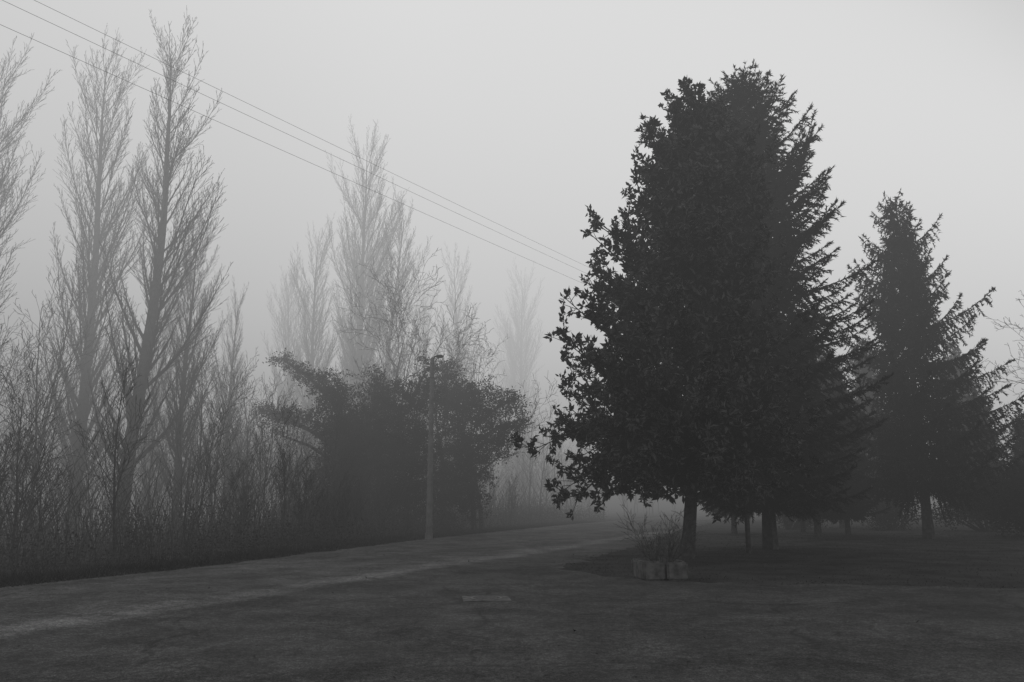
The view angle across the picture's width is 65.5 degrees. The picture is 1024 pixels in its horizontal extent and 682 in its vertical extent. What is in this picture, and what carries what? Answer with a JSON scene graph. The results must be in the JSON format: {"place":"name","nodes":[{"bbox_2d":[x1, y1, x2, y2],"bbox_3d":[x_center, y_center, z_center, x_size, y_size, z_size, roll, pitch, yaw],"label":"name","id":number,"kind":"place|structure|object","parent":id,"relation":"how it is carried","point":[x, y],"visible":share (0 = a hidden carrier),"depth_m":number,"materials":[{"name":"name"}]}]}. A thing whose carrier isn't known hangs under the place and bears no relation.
{"place":"outdoors","nodes":[
{"label":"outdoors","id":0,"kind":"place"},
{"bbox_2d":[0,512,1023,681],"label":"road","id":1,"kind":"structure","parent":0,"point":[384,631],"depth_m":10.46,"materials":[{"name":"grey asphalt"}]},
{"bbox_2d":[462,596,511,601],"bbox_3d":[-0.420,4.215,13.027,0.780,0.046,0.680,1,-11,-6],"label":"manhole cover","id":2,"kind":"object","parent":1,"relation":"on","point":[484,598],"visible":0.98,"depth_m":12.87,"materials":[{"name":"metal"}]},
{"bbox_2d":[2,544,1023,679],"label":"fallen leaves","id":3,"kind":"object","parent":1,"relation":"on","point":[576,614],"visible":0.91,"depth_m":12.78,"materials":[{"name":"grey plant"}]},
{"bbox_2d":[0,502,1023,589],"bbox_3d":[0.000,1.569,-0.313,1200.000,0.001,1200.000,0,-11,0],"label":"ground","id":4,"kind":"structure","parent":0,"point":[614,510],"depth_m":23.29,"materials":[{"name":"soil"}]},
{"bbox_2d":[0,33,61,337],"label":"poplar tree","id":5,"kind":"object","parent":4,"relation":"on","point":[4,192],"visible":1,"depth_m":29.46,"materials":[{"name":"grey plant"}]},
{"bbox_2d":[35,25,156,542],"bbox_3d":[-16.712,-3.033,32.468,4.648,22.050,4.331,5,-12,-24],"label":"poplar tree","id":6,"kind":"object","parent":4,"relation":"on","point":[93,287],"visible":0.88,"depth_m":32.45,"materials":[{"name":"grey plant"}]},
{"bbox_2d":[123,228,192,529],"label":"poplar tree","id":7,"kind":"object","parent":4,"relation":"on","point":[167,329],"visible":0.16,"depth_m":44.50,"materials":[{"name":"grey plant"}]},
{"bbox_2d":[85,5,232,544],"bbox_3d":[-13.741,-3.415,31.918,4.861,22.584,4.206,5,-12,-22],"label":"poplar tree","id":8,"kind":"object","parent":4,"relation":"on","point":[155,305],"visible":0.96,"depth_m":31.34,"materials":[{"name":"grey plant"}]},
{"bbox_2d":[150,202,229,539],"bbox_3d":[-13.491,1.044,33.282,2.798,14.371,2.889,9,-14,-37],"label":"poplar tree","id":9,"kind":"object","parent":4,"relation":"on","point":[194,367],"visible":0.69,"depth_m":32.95,"materials":[{"name":"grey plant"}]},
{"bbox_2d":[204,275,248,514],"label":"poplar tree","id":10,"kind":"object","parent":4,"relation":"on","point":[230,353],"visible":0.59,"depth_m":40.12,"materials":[{"name":"grey plant"}]},
{"bbox_2d":[262,258,309,497],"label":"poplar tree","id":11,"kind":"object","parent":4,"relation":"on","point":[274,368],"visible":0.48,"depth_m":55.30,"materials":[{"name":"grey plant"}]},
{"bbox_2d":[0,430,609,570],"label":"bramble undergrowth","id":12,"kind":"object","parent":4,"relation":"on","point":[226,529],"visible":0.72,"depth_m":27.01,"materials":[{"name":"grey plant"}]},
{"bbox_2d":[281,219,344,502],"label":"poplar tree","id":13,"kind":"object","parent":4,"relation":"on","point":[313,353],"visible":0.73,"depth_m":51.91,"materials":[{"name":"grey plant"}]},
{"bbox_2d":[249,348,386,533],"bbox_3d":[-8.886,4.696,37.611,6.645,8.935,4.687,5,-12,-24],"label":"ivy covered tree","id":14,"kind":"object","parent":4,"relation":"on","point":[327,392],"visible":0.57,"depth_m":37.59,"materials":[{"name":"black plant"}]},
{"bbox_2d":[0,228,684,561],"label":"woodland thicket","id":15,"kind":"object","parent":4,"relation":"on","point":[206,449],"visible":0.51,"depth_m":30.95,"materials":[{"name":"grey plant"}]},
{"bbox_2d":[322,176,392,413],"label":"poplar tree","id":16,"kind":"object","parent":4,"relation":"on","point":[366,271],"visible":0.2,"depth_m":59.18,"materials":[{"name":"grey plant"}]},
{"bbox_2d":[322,117,409,412],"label":"poplar tree","id":17,"kind":"object","parent":4,"relation":"on","point":[352,308],"visible":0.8,"depth_m":55.03,"materials":[{"name":"grey plant"}]},
{"bbox_2d":[321,349,452,533],"bbox_3d":[-6.033,4.898,38.988,6.802,9.054,4.378,0,-11,0],"label":"ivy covered tree","id":18,"kind":"object","parent":4,"relation":"on","point":[408,447],"visible":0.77,"depth_m":38.28,"materials":[{"name":"black plant"}]},
{"bbox_2d":[352,178,430,479],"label":"poplar tree","id":19,"kind":"object","parent":4,"relation":"on","point":[403,280],"visible":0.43,"depth_m":56.93,"materials":[{"name":"grey plant"}]},
{"bbox_2d":[328,259,476,523],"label":"bare tree","id":20,"kind":"object","parent":4,"relation":"on","point":[387,321],"visible":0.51,"depth_m":42.98,"materials":[{"name":"grey plant"}]},
{"bbox_2d":[349,248,490,413],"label":"bare tree","id":21,"kind":"object","parent":4,"relation":"on","point":[402,343],"visible":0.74,"depth_m":47.25,"materials":[{"name":"grey plant"}]},
{"bbox_2d":[406,277,446,501],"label":"poplar tree","id":22,"kind":"object","parent":4,"relation":"on","point":[424,329],"visible":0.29,"depth_m":75.52,"materials":[{"name":"grey plant"}]},
{"bbox_2d":[425,355,442,538],"bbox_3d":[-3.288,4.456,33.748,0.664,7.850,0.334,-2,-11,11],"label":"street lamp","id":23,"kind":"object","parent":4,"relation":"on","point":[429,511],"visible":0.94,"depth_m":33.59,"materials":[{"name":"metal"}]},
{"bbox_2d":[436,245,484,508],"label":"poplar tree","id":24,"kind":"object","parent":4,"relation":"on","point":[457,315],"visible":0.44,"depth_m":70.16,"materials":[{"name":"grey plant"}]},
{"bbox_2d":[409,358,534,531],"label":"ivy covered tree","id":25,"kind":"object","parent":4,"relation":"on","point":[468,459],"visible":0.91,"depth_m":40.30,"materials":[{"name":"black plant"}]},
{"bbox_2d":[407,324,566,530],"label":"bare tree","id":26,"kind":"object","parent":4,"relation":"on","point":[481,526],"visible":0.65,"depth_m":41.75,"materials":[{"name":"grey plant"}]},
{"bbox_2d":[490,288,534,509],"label":"poplar tree","id":27,"kind":"object","parent":4,"relation":"on","point":[501,359],"visible":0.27,"depth_m":89.75,"materials":[{"name":"grey plant"}]},
{"bbox_2d":[492,261,544,512],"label":"poplar tree","id":28,"kind":"object","parent":4,"relation":"on","point":[509,354],"visible":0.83,"depth_m":86.88,"materials":[{"name":"grey plant"}]},
{"bbox_2d":[615,504,704,580],"bbox_3d":[3.099,4.132,16.643,1.849,1.601,1.346,-2,-12,12],"label":"concrete planter","id":29,"kind":"object","parent":4,"relation":"on","point":[657,568],"visible":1,"depth_m":16.27,"materials":[{"name":"concrete"}]},
{"bbox_2d":[508,75,830,558],"bbox_3d":[4.572,-0.935,23.839,8.870,14.625,8.933,9,-15,-39],"label":"magnolia tree","id":30,"kind":"object","parent":4,"relation":"on","point":[710,432],"visible":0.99,"depth_m":21.86,"materials":[{"name":"black plant"}]},
{"bbox_2d":[698,502,755,533],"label":"spruce tree","id":31,"kind":"object","parent":4,"relation":"on","point":[733,530],"visible":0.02,"depth_m":37.88,"materials":[{"name":"black plant"}]},
{"bbox_2d":[744,510,750,553],"bbox_3d":[7.200,5.845,24.327,0.150,1.345,0.150,3,-12,-17],"label":"wooden post","id":32,"kind":"object","parent":4,"relation":"on","point":[747,533],"visible":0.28,"depth_m":24.28,"materials":[{"name":"grey wood"}]},
{"bbox_2d":[649,58,893,549],"bbox_3d":[8.503,-1.626,27.839,8.395,17.467,8.496,-6,-13,27],"label":"spruce tree","id":33,"kind":"object","parent":4,"relation":"on","point":[784,184],"visible":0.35,"depth_m":26.57,"materials":[{"name":"black plant"}]},
{"bbox_2d":[780,511,810,531],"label":"spruce tree","id":34,"kind":"object","parent":4,"relation":"on","point":[802,525],"depth_m":39.86,"materials":[{"name":"black plant"}]},
{"bbox_2d":[781,333,868,538],"bbox_3d":[12.932,3.907,34.408,4.588,9.518,4.220,2,-11,-11],"label":"spruce tree","id":35,"kind":"object","parent":4,"relation":"on","point":[830,515],"visible":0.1,"depth_m":33.48,"materials":[{"name":"black plant"}]},
{"bbox_2d":[820,352,885,527],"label":"spruce tree","id":36,"kind":"object","parent":4,"relation":"on","point":[842,525],"visible":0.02,"depth_m":46.36,"materials":[{"name":"black plant"}]},
{"bbox_2d":[822,369,890,534],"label":"spruce tree","id":37,"kind":"object","parent":4,"relation":"on","point":[861,512],"visible":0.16,"depth_m":36.32,"materials":[{"name":"black plant"}]},
{"bbox_2d":[845,335,917,525],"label":"spruce tree","id":38,"kind":"object","parent":4,"relation":"on","point":[870,374],"visible":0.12,"depth_m":50.04,"materials":[{"name":"black plant"}]},
{"bbox_2d":[856,497,933,530],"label":"evergreen shrub","id":39,"kind":"object","parent":4,"relation":"on","point":[890,517],"visible":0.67,"depth_m":42.80,"materials":[{"name":"black plant"}]},
{"bbox_2d":[827,189,1023,538],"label":"spruce tree","id":40,"kind":"object","parent":4,"relation":"on","point":[907,471],"visible":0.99,"depth_m":33.38,"materials":[{"name":"black plant"}]},
{"bbox_2d":[930,342,1009,523],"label":"spruce tree","id":41,"kind":"object","parent":4,"relation":"on","point":[957,351],"visible":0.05,"depth_m":55.19,"materials":[{"name":"black plant"}]},
{"bbox_2d":[931,496,1020,531],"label":"evergreen shrub","id":42,"kind":"object","parent":4,"relation":"on","point":[969,516],"visible":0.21,"depth_m":41.16,"materials":[{"name":"black plant"}]},
{"bbox_2d":[963,384,1010,528],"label":"spruce tree","id":43,"kind":"object","parent":4,"relation":"on","point":[976,395],"visible":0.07,"depth_m":45.53,"materials":[{"name":"black plant"}]},
{"bbox_2d":[956,446,1023,538],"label":"evergreen shrub","id":44,"kind":"object","parent":4,"relation":"on","point":[1008,504],"visible":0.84,"depth_m":34.69,"materials":[{"name":"black plant"}]},
{"bbox_2d":[968,291,1023,406],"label":"bare tree","id":45,"kind":"object","parent":4,"relation":"on","point":[1010,355],"visible":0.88,"depth_m":39.71,"materials":[{"name":"grey plant"}]},
{"bbox_2d":[998,407,1023,523],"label":"spruce tree","id":46,"kind":"object","parent":4,"relation":"on","point":[1019,442],"visible":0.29,"depth_m":39.78,"materials":[{"name":"black plant"}]},
{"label":"utility pole","id":47,"kind":"object","parent":4,"relation":"on","visible":0},
{"bbox_2d":[0,0,595,283],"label":"overhead wires","id":48,"kind":"object","parent":47,"relation":"attached to","point":[262,122],"visible":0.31,"depth_m":21.41,"materials":[{"name":"black metal"}]},
{"bbox_2d":[0,0,1023,501],"label":"sky","id":49,"kind":"structure","parent":0,"point":[522,116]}
]}

